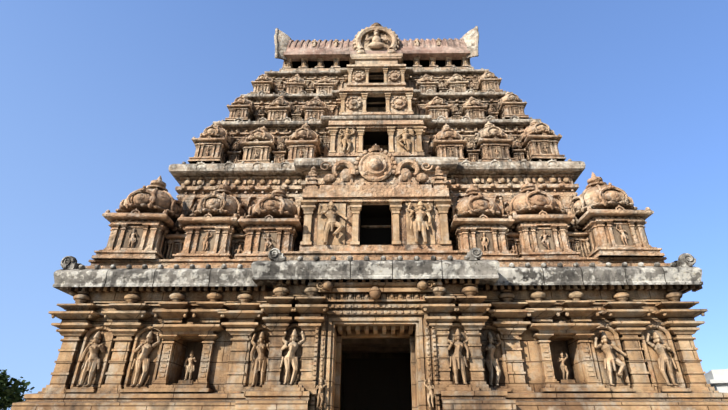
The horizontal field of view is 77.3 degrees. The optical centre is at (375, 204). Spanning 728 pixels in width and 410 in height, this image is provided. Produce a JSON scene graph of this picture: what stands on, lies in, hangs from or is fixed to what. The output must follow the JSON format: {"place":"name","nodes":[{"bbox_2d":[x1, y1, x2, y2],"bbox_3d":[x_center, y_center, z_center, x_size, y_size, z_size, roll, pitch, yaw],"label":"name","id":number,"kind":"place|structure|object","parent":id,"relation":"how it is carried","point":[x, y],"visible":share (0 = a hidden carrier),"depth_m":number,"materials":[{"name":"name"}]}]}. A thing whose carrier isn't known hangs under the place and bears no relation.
{"place":"outdoors","nodes":[
{"label":"outdoors","id":0,"kind":"place"},
{"bbox_2d":[0,0,727,409],"label":"sky","id":1,"kind":"structure","parent":0,"point":[99,98],"materials":[{"name":"blue"}]},
{"bbox_2d":[11,72,727,409],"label":"wall","id":2,"kind":"structure","parent":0,"point":[533,384],"depth_m":10.13,"materials":[{"name":"brown stone"}]},
{"bbox_2d":[53,253,702,295],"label":"cornice","id":3,"kind":"structure","parent":2,"relation":"attached to","point":[269,274],"depth_m":10.55,"materials":[{"name":"grey stone"}]},
{"bbox_2d":[85,39,669,268],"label":"tower tiers","id":4,"kind":"object","parent":3,"relation":"on","point":[605,249],"visible":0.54,"depth_m":12.71,"materials":[{"name":"brown stone"}]},
{"bbox_2d":[182,26,571,168],"bbox_3d":[0.050,-4.027,18.067,11.900,9.195,5.151,0,-27,1],"label":"gopuram kapota","id":5,"kind":"object","parent":4,"relation":"attached to","point":[283,39],"visible":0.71,"depth_m":16.77,"materials":[{"name":"brown stone"}]},
{"bbox_2d":[169,67,585,185],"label":"cornices","id":6,"kind":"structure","parent":4,"relation":"attached to","point":[300,166],"depth_m":13.89,"materials":[{"name":"brown stone"}]},
{"bbox_2d":[102,22,653,258],"bbox_3d":[0.016,-3.022,16.094,14.148,12.173,5.022,0,-27,1],"label":"carved ornament","id":7,"kind":"object","parent":4,"relation":"on","point":[375,164],"visible":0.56,"depth_m":12.82,"materials":[{"name":"brown stone"}]},
{"bbox_2d":[61,247,695,269],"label":"ornaments","id":8,"kind":"object","parent":3,"relation":"on","point":[477,253],"visible":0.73,"depth_m":10.70},
{"bbox_2d":[300,68,450,244],"bbox_3d":[0.023,-2.105,14.698,4.087,8.180,2.358,0,-27,1],"label":"pilaster","id":9,"kind":"object","parent":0,"point":[442,207],"visible":0.83,"depth_m":12.32,"materials":[{"name":"brown stone"}]},
{"bbox_2d":[283,50,469,68],"bbox_3d":[0.064,-6.208,20.406,7.560,1.920,3.401,0,-27,1],"label":"roof eave","id":10,"kind":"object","parent":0,"point":[423,55],"depth_m":18.55,"materials":[{"name":"brown stone"}]},
{"bbox_2d":[286,38,466,51],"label":"barrel-vaulted roof","id":11,"kind":"structure","parent":10,"relation":"on","point":[348,45],"depth_m":18.91,"materials":[{"name":"brown stone"}]},
{"bbox_2d":[76,60,678,407],"bbox_3d":[0.026,-0.924,13.841,13.138,13.200,3.979,0,-27,1],"label":"gopuram statue","id":12,"kind":"object","parent":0,"point":[91,364],"visible":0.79,"depth_m":10.10,"materials":[{"name":"brown stone"}]},
{"bbox_2d":[122,84,632,409],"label":"frames","id":13,"kind":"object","parent":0,"point":[375,347],"visible":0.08,"depth_m":12.04,"materials":[{"name":"brown stone"}]},
{"bbox_2d":[51,279,704,409],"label":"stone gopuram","id":14,"kind":"structure","parent":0,"point":[468,289],"depth_m":10.22,"materials":[{"name":"brown stone"}]},
{"bbox_2d":[705,369,727,392],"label":"building","id":15,"kind":"structure","parent":0,"point":[717,380],"depth_m":23.81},
{"bbox_3d":[-34.141,16.925,35.718,16.800,6.181,13.188,0,-27,1],"label":"tree bark","id":16,"kind":"object","parent":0,"visible":0},
{"bbox_2d":[0,369,34,409],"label":"tree","id":17,"kind":"object","parent":16,"relation":"attached to","point":[10,393],"visible":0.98,"depth_m":32.22,"materials":[{"name":"green plant"}]}
]}

